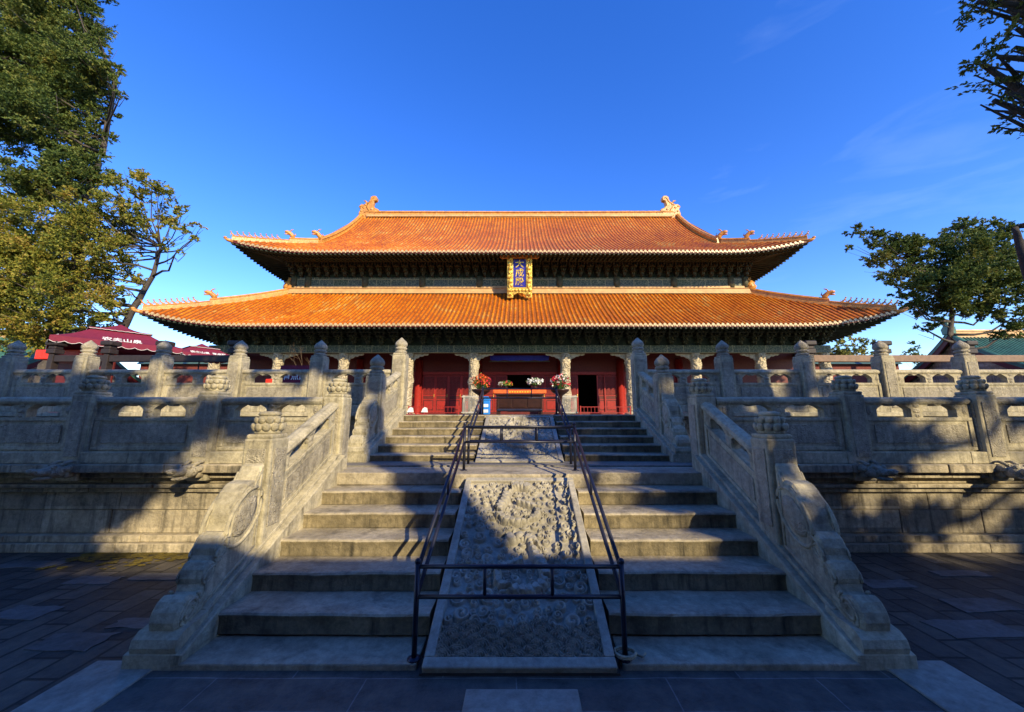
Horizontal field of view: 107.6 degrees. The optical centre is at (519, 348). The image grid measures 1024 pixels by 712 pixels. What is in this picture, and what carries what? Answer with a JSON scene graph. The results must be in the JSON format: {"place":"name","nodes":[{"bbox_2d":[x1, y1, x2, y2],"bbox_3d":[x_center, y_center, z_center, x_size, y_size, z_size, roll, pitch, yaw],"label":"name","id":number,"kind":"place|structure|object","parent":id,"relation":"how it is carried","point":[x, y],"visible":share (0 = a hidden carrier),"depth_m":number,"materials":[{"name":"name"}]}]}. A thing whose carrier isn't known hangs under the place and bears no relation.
{"place":"outdoors","nodes":[
{"label":"outdoors","id":0,"kind":"place"},
{"bbox_2d":[0,318,140,382],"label":"side hall","id":1,"kind":"structure","parent":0,"point":[33,363],"depth_m":38.63,"materials":[{"name":"red wood"}]},
{"bbox_2d":[96,349,115,382],"bbox_3d":[-19.600,1.538,17.285,0.950,3.000,0.620,0,-10,0],"label":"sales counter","id":2,"kind":"object","parent":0,"point":[114,363],"visible":0.03,"depth_m":17.56,"materials":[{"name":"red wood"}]},
{"bbox_2d":[137,362,227,382],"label":"court wall","id":3,"kind":"structure","parent":0,"point":[184,365],"depth_m":47.08,"materials":[{"name":"paint"}]},
{"bbox_2d":[406,407,413,414],"bbox_3d":[-7.740,4.428,26.534,0.500,0.520,0.240,0,-10,0],"label":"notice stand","id":4,"kind":"object","parent":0,"point":[410,409],"visible":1,"depth_m":26.51,"materials":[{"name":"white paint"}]},
{"bbox_2d":[420,407,427,414],"bbox_3d":[-6.740,4.428,26.534,0.500,0.520,0.240,0,-10,0],"label":"notice stand","id":5,"kind":"object","parent":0,"point":[424,409],"visible":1,"depth_m":26.51,"materials":[{"name":"white paint"}]},
{"bbox_2d":[0,552,1023,711],"bbox_3d":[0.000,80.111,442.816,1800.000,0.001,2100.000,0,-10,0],"label":"ground","id":6,"kind":"structure","parent":0,"point":[996,665],"depth_m":3.94,"materials":[{"name":"stone"}]},
{"bbox_2d":[0,0,129,382],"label":"cypress tree","id":7,"kind":"object","parent":6,"relation":"on","point":[50,68],"visible":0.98,"depth_m":29.15,"materials":[{"name":"green plant"}]},
{"bbox_2d":[11,661,151,711],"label":"stone kerb path","id":8,"kind":"structure","parent":6,"relation":"on","point":[95,686],"depth_m":2.74,"materials":[{"name":"grey stone"}]},
{"bbox_2d":[0,162,207,356],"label":"cypress tree","id":9,"kind":"object","parent":6,"relation":"on","point":[37,270],"visible":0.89,"depth_m":27.18,"materials":[{"name":"green plant"}]},
{"bbox_2d":[35,552,188,569],"bbox_3d":[-4.843,2.939,5.199,3.034,0.005,0.689,0,-10,0],"label":"moss","id":10,"kind":"object","parent":6,"relation":"on","point":[108,555],"visible":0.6,"depth_m":5.29,"materials":[{"name":"green plant"}]},
{"bbox_2d":[0,451,1023,552],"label":"terrace","id":11,"kind":"structure","parent":6,"relation":"on","point":[892,508],"depth_m":5.68,"materials":[{"name":"stone"}]},
{"bbox_2d":[0,375,323,480],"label":"stone balustrade","id":12,"kind":"object","parent":11,"relation":"on","point":[90,426],"visible":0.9,"depth_m":5.80,"materials":[{"name":"grey stone"}]},
{"bbox_2d":[347,338,408,461],"bbox_3d":[-2.930,0.888,8.031,0.470,2.720,2.497,0,-10,0],"label":"stair balustrade","id":13,"kind":"object","parent":11,"relation":"on","point":[380,412],"visible":0.99,"depth_m":7.52,"materials":[{"name":"stone"}]},
{"bbox_2d":[0,412,1023,443],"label":"terrace","id":14,"kind":"structure","parent":11,"relation":"on","point":[353,414],"depth_m":8.77,"materials":[{"name":"stone"}]},
{"bbox_2d":[34,350,81,382],"bbox_3d":[-21.600,1.590,17.581,2.100,3.000,0.620,0,-10,0],"label":"sales counter","id":15,"kind":"object","parent":14,"relation":"on","point":[41,355],"visible":0.09,"depth_m":17.53,"materials":[{"name":"red wood"}]},
{"bbox_2d":[45,341,102,382],"bbox_3d":[-18.625,1.215,15.626,2.430,3.060,0.460,0,-10,0],"label":"timber rack","id":16,"kind":"object","parent":14,"relation":"on","point":[55,351],"visible":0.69,"depth_m":15.67,"materials":[{"name":"brown wood"}]},
{"bbox_2d":[45,325,182,354],"bbox_3d":[-19.900,1.003,18.304,4.288,4.407,4.288,-8,-13,37],"label":"market umbrella","id":17,"kind":"object","parent":14,"relation":"on","point":[133,342],"visible":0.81,"depth_m":17.70,"materials":[{"name":"red fabric"}]},
{"bbox_2d":[100,341,152,379],"bbox_3d":[-16.325,1.215,15.626,2.430,3.060,0.460,0,-10,0],"label":"timber rack","id":18,"kind":"object","parent":14,"relation":"on","point":[110,351],"visible":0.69,"depth_m":15.66,"materials":[{"name":"brown wood"}]},
{"bbox_2d":[0,340,391,416],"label":"stone balustrade","id":19,"kind":"object","parent":14,"relation":"on","point":[160,376],"visible":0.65,"depth_m":9.05,"materials":[{"name":"grey stone"}]},
{"bbox_2d":[155,341,239,361],"bbox_3d":[-13.500,1.215,15.626,3.480,3.060,0.460,0,-10,0],"label":"timber rack","id":20,"kind":"object","parent":14,"relation":"on","point":[202,358],"visible":0.23,"depth_m":15.66,"materials":[{"name":"brown wood"}]},
{"bbox_2d":[182,344,228,368],"bbox_3d":[-19.500,1.829,22.626,2.998,4.282,2.998,-7,-12,33],"label":"market umbrella","id":21,"kind":"object","parent":14,"relation":"on","point":[201,349],"visible":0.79,"depth_m":22.35,"materials":[{"name":"red fabric"}]},
{"bbox_2d":[281,365,309,382],"bbox_3d":[-8.050,1.480,13.358,1.100,1.750,0.056,0,-10,0],"label":"banner board","id":22,"kind":"object","parent":14,"relation":"on","point":[291,379],"visible":0.43,"depth_m":13.43,"materials":[{"name":"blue fabric"}]},
{"bbox_2d":[285,342,330,364],"bbox_3d":[-15.456,2.193,27.319,1.755,5.200,2.910,-5,-11,24],"label":"bare sapling","id":23,"kind":"object","parent":14,"relation":"on","point":[300,354],"visible":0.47,"depth_m":27.03,"materials":[{"name":"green plant"}]},
{"bbox_2d":[408,406,458,414],"bbox_3d":[-6.200,4.465,27.035,3.680,0.620,0.080,0,-10,0],"label":"barrier","id":24,"kind":"object","parent":14,"relation":"on","point":[437,408],"visible":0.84,"depth_m":27.03,"materials":[{"name":"red paint"}]},
{"bbox_2d":[461,395,478,413],"bbox_3d":[-3.500,4.238,28.192,1.542,1.370,1.540,0,-10,0],"label":"column guard","id":25,"kind":"object","parent":14,"relation":"on","point":[464,404],"visible":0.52,"depth_m":27.52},
{"bbox_2d":[471,373,491,414],"bbox_3d":[-1.955,2.291,19.021,1.093,2.119,1.092,0,-10,0],"label":"flower stand","id":26,"kind":"object","parent":14,"relation":"on","point":[480,383],"visible":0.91,"depth_m":18.88,"materials":[{"name":"plant"}]},
{"bbox_2d":[481,396,490,414],"bbox_3d":[-1.620,2.767,18.094,0.480,0.860,0.400,0,-10,0],"label":"donation box","id":27,"kind":"object","parent":14,"relation":"on","point":[486,407],"visible":0.57,"depth_m":17.90,"materials":[{"name":"blue plastic"}]},
{"bbox_2d":[130,196,908,414],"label":"great hall","id":28,"kind":"structure","parent":14,"relation":"on","point":[370,281],"depth_m":31.14,"materials":[{"name":"tile"}]},
{"bbox_2d":[411,375,414,407],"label":"door","id":29,"kind":"structure","parent":28,"relation":"in","point":[413,375],"depth_m":31.44,"materials":[{"name":"red paint"}]},
{"bbox_2d":[421,375,435,411],"bbox_3d":[-7.645,3.788,31.445,1.090,3.050,0.090,0,-10,0],"label":"door","id":30,"kind":"structure","parent":28,"relation":"in","point":[428,383],"depth_m":31.45,"materials":[{"name":"red paint"}]},
{"bbox_2d":[434,375,448,411],"bbox_3d":[-6.547,3.788,31.445,1.090,3.050,0.090,0,-10,0],"label":"door","id":31,"kind":"structure","parent":28,"relation":"in","point":[441,383],"depth_m":31.44,"materials":[{"name":"red paint"}]},
{"bbox_2d":[448,375,461,411],"bbox_3d":[-5.450,3.788,31.445,1.090,3.050,0.090,0,-10,0],"label":"door","id":32,"kind":"structure","parent":28,"relation":"in","point":[454,383],"depth_m":31.45,"materials":[{"name":"red paint"}]},
{"bbox_2d":[461,375,468,411],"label":"door","id":33,"kind":"structure","parent":28,"relation":"in","point":[464,385],"depth_m":31.51,"materials":[{"name":"red paint"}]},
{"bbox_2d":[482,375,494,411],"bbox_3d":[-2.645,3.788,31.445,1.090,3.050,0.090,0,-10,0],"label":"door","id":34,"kind":"structure","parent":28,"relation":"in","point":[492,384],"depth_m":31.47,"materials":[{"name":"red paint"}]},
{"bbox_2d":[494,375,506,411],"bbox_3d":[-1.585,3.788,31.445,1.090,3.050,0.090,0,-10,0],"label":"door","id":35,"kind":"structure","parent":28,"relation":"in","point":[498,378],"depth_m":31.62,"materials":[{"name":"red paint"}]},
{"bbox_2d":[500,255,538,297],"bbox_3d":[0.000,-6.056,30.832,3.248,3.834,0.347,0,1,0],"label":"name board","id":36,"kind":"object","parent":28,"relation":"attached to","point":[519,275],"visible":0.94,"depth_m":30.81,"materials":[{"name":"gold metal"}]},
{"bbox_2d":[532,375,544,411],"bbox_3d":[1.595,3.788,31.445,1.090,3.050,0.090,0,-10,0],"label":"door","id":37,"kind":"structure","parent":28,"relation":"in","point":[542,385],"depth_m":31.58,"materials":[{"name":"red paint"}]},
{"bbox_2d":[545,375,555,411],"bbox_3d":[2.655,3.788,31.445,1.090,3.050,0.090,0,-10,0],"label":"door","id":38,"kind":"structure","parent":28,"relation":"in","point":[549,403],"depth_m":31.39,"materials":[{"name":"red paint"}]},
{"bbox_2d":[570,375,578,411],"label":"door","id":39,"kind":"structure","parent":28,"relation":"in","point":[574,378],"depth_m":31.52,"materials":[{"name":"red paint"}]},
{"bbox_2d":[596,375,604,411],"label":"door","id":40,"kind":"structure","parent":28,"relation":"in","point":[600,378],"depth_m":31.53,"materials":[{"name":"red paint"}]},
{"bbox_2d":[604,375,617,411],"bbox_3d":[7.667,3.788,31.445,1.090,3.050,0.090,0,-10,0],"label":"door","id":41,"kind":"structure","parent":28,"relation":"in","point":[610,381],"depth_m":31.44,"materials":[{"name":"red paint"}]},
{"bbox_2d":[624,375,627,411],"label":"door","id":42,"kind":"structure","parent":28,"relation":"in","point":[624,375],"depth_m":31.47,"materials":[{"name":"red paint"}]},
{"bbox_2d":[493,390,545,414],"bbox_3d":[0.000,2.769,19.313,2.720,1.280,1.000,0,-10,0],"label":"altar table","id":43,"kind":"object","parent":14,"relation":"on","point":[519,403],"visible":0.82,"depth_m":18.88,"materials":[{"name":"paint"}]},
{"bbox_2d":[498,380,512,387],"bbox_3d":[-0.730,1.863,19.211,0.799,0.458,0.857,0,-10,0],"label":"flower vase","id":44,"kind":"object","parent":43,"relation":"on","point":[505,384],"visible":1,"depth_m":19.09,"materials":[{"name":"paint"}]},
{"bbox_2d":[526,377,543,387],"bbox_3d":[0.741,1.777,19.177,0.929,0.616,0.925,3,-10,-14],"label":"flower vase","id":45,"kind":"object","parent":43,"relation":"on","point":[532,381],"visible":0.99,"depth_m":19.07,"materials":[{"name":"paint"}]},
{"bbox_2d":[497,409,541,414],"bbox_3d":[0.000,2.979,17.600,2.100,0.270,0.500,0,-10,0],"label":"kneeling bench","id":46,"kind":"object","parent":14,"relation":"on","point":[518,410],"visible":1,"depth_m":17.38,"materials":[{"name":"paint"}]},
{"bbox_2d":[550,374,570,414],"bbox_3d":[2.095,2.298,18.953,1.110,2.083,1.079,-3,-11,18],"label":"flower stand","id":47,"kind":"object","parent":14,"relation":"on","point":[560,385],"visible":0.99,"depth_m":18.85,"materials":[{"name":"plant"}]},
{"bbox_2d":[555,395,577,413],"bbox_3d":[3.500,4.238,28.192,1.542,1.370,1.540,0,-10,0],"label":"column guard","id":48,"kind":"object","parent":14,"relation":"on","point":[574,407],"visible":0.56,"depth_m":27.52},
{"bbox_2d":[580,406,630,414],"bbox_3d":[6.200,4.465,27.035,3.680,0.620,0.080,0,-10,0],"label":"barrier","id":49,"kind":"object","parent":14,"relation":"on","point":[605,410],"visible":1,"depth_m":27.02,"materials":[{"name":"red paint"}]},
{"bbox_2d":[647,340,1023,416],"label":"stone balustrade","id":50,"kind":"object","parent":14,"relation":"on","point":[883,375],"visible":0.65,"depth_m":9.05,"materials":[{"name":"grey stone"}]},
{"bbox_2d":[803,341,873,368],"bbox_3d":[13.600,1.215,15.626,3.280,3.060,0.460,0,-10,0],"label":"timber rack","id":51,"kind":"object","parent":14,"relation":"on","point":[837,358],"visible":0.38,"depth_m":15.66,"materials":[{"name":"brown wood"}]},
{"bbox_2d":[872,341,953,361],"bbox_3d":[16.975,1.215,15.626,3.730,3.060,0.460,0,-10,0],"label":"timber rack","id":52,"kind":"object","parent":14,"relation":"on","point":[921,358],"visible":0.16,"depth_m":15.66,"materials":[{"name":"brown wood"}]},
{"bbox_2d":[962,341,1023,361],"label":"timber rack","id":53,"kind":"object","parent":14,"relation":"on","point":[996,358],"visible":0.34,"depth_m":15.66,"materials":[{"name":"brown wood"}]},
{"bbox_2d":[467,386,571,463],"bbox_3d":[0.000,1.445,7.671,1.860,1.518,2.480,0,-10,0],"label":"metal handrail","id":54,"kind":"object","parent":11,"relation":"on","point":[561,409],"visible":0.7,"depth_m":7.59,"materials":[{"name":"metal"}]},
{"bbox_2d":[370,415,669,460],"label":"stone stairs","id":55,"kind":"structure","parent":11,"relation":"on","point":[437,438],"depth_m":7.55,"materials":[{"name":"grey stone"}]},
{"bbox_2d":[475,415,563,462],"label":"carved stone ramp","id":56,"kind":"structure","parent":55,"relation":"on","point":[519,452],"depth_m":7.26,"materials":[{"name":"grey stone"}]},
{"bbox_2d":[630,338,691,461],"bbox_3d":[2.930,0.888,8.031,0.470,2.720,2.497,0,-10,0],"label":"stair balustrade","id":57,"kind":"object","parent":11,"relation":"on","point":[658,412],"visible":0.99,"depth_m":7.52,"materials":[{"name":"stone"}]},
{"bbox_2d":[715,375,1023,480],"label":"stone balustrade","id":58,"kind":"object","parent":11,"relation":"on","point":[977,425],"visible":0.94,"depth_m":5.80,"materials":[{"name":"grey stone"}]},
{"bbox_2d":[0,560,1023,651],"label":"paving stones","id":59,"kind":"object","parent":6,"relation":"on","point":[86,641],"visible":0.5,"depth_m":3.79,"materials":[{"name":"grey stone"}]},
{"bbox_2d":[177,467,861,675],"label":"stone stairs","id":60,"kind":"structure","parent":6,"relation":"on","point":[332,588],"depth_m":3.78,"materials":[{"name":"grey stone"}]},
{"bbox_2d":[121,378,351,670],"bbox_3d":[-2.930,1.548,4.617,0.470,2.595,2.922,0,-10,0],"label":"stair balustrade","id":61,"kind":"object","parent":60,"relation":"on","point":[267,498],"visible":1,"depth_m":3.90,"materials":[{"name":"stone"}]},
{"bbox_2d":[422,478,616,672],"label":"carved stone ramp","id":62,"kind":"structure","parent":60,"relation":"on","point":[519,520],"depth_m":3.56,"materials":[{"name":"grey stone"}]},
{"bbox_2d":[407,422,631,663],"bbox_3d":[0.000,1.836,4.449,1.820,1.828,2.670,0,-10,0],"label":"metal handrail","id":63,"kind":"object","parent":60,"relation":"on","point":[414,657],"visible":0.96,"depth_m":3.14,"materials":[{"name":"metal"}]},
{"bbox_2d":[613,645,646,660],"bbox_3d":[0.901,2.477,3.046,0.274,0.042,0.170,0,-10,0],"label":"rope coil","id":64,"kind":"object","parent":60,"relation":"on","point":[624,657],"visible":0.9,"depth_m":3.02,"materials":[{"name":"grey fabric"}]},
{"bbox_2d":[687,378,917,670],"bbox_3d":[2.930,1.548,4.617,0.470,2.595,2.922,0,-10,0],"label":"stair balustrade","id":65,"kind":"object","parent":60,"relation":"on","point":[770,496],"visible":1,"depth_m":3.90,"materials":[{"name":"stone"}]},
{"bbox_2d":[94,658,944,711],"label":"paved walk","id":66,"kind":"structure","parent":6,"relation":"on","point":[414,691],"depth_m":2.74,"materials":[{"name":"stone"}]},
{"bbox_2d":[830,335,875,354],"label":"round tree","id":67,"kind":"object","parent":6,"relation":"on","point":[847,350],"visible":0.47,"depth_m":52.12,"materials":[{"name":"green plant"}]},
{"bbox_2d":[901,341,922,366],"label":"round tree","id":68,"kind":"object","parent":6,"relation":"on","point":[909,350],"visible":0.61,"depth_m":60.67,"materials":[{"name":"green plant"}]},
{"bbox_2d":[841,215,1023,354],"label":"cypress tree","id":69,"kind":"object","parent":6,"relation":"on","point":[956,278],"visible":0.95,"depth_m":28.58,"materials":[{"name":"green plant"}]},
{"bbox_2d":[888,661,1023,711],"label":"stone kerb path","id":70,"kind":"structure","parent":6,"relation":"on","point":[945,686],"depth_m":2.74,"materials":[{"name":"grey stone"}]},
{"bbox_2d":[945,0,1023,138],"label":"courtyard tree","id":71,"kind":"object","parent":6,"relation":"on","point":[1014,89],"visible":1,"depth_m":4.77,"materials":[{"name":"green plant"}]},
{"bbox_2d":[1011,223,1023,279],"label":"cypress tree","id":72,"kind":"object","parent":6,"relation":"on","point":[1018,240],"visible":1,"depth_m":20.12,"materials":[{"name":"brown plant"}]},
{"bbox_2d":[0,0,1023,376],"label":"sky","id":73,"kind":"structure","parent":0,"point":[824,118],"materials":[{"name":"blue"}]},
{"bbox_2d":[462,689,581,711],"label":"central stone path","id":74,"kind":"structure","parent":0,"point":[521,700],"depth_m":2.63,"materials":[{"name":"grey stone"}]},
{"bbox_2d":[815,362,902,382],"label":"court wall","id":75,"kind":"structure","parent":0,"point":[853,365],"depth_m":47.08,"materials":[{"name":"paint"}]},
{"bbox_2d":[904,323,1023,382],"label":"side hall","id":76,"kind":"structure","parent":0,"point":[1011,346],"depth_m":40.09,"materials":[{"name":"red wood"}]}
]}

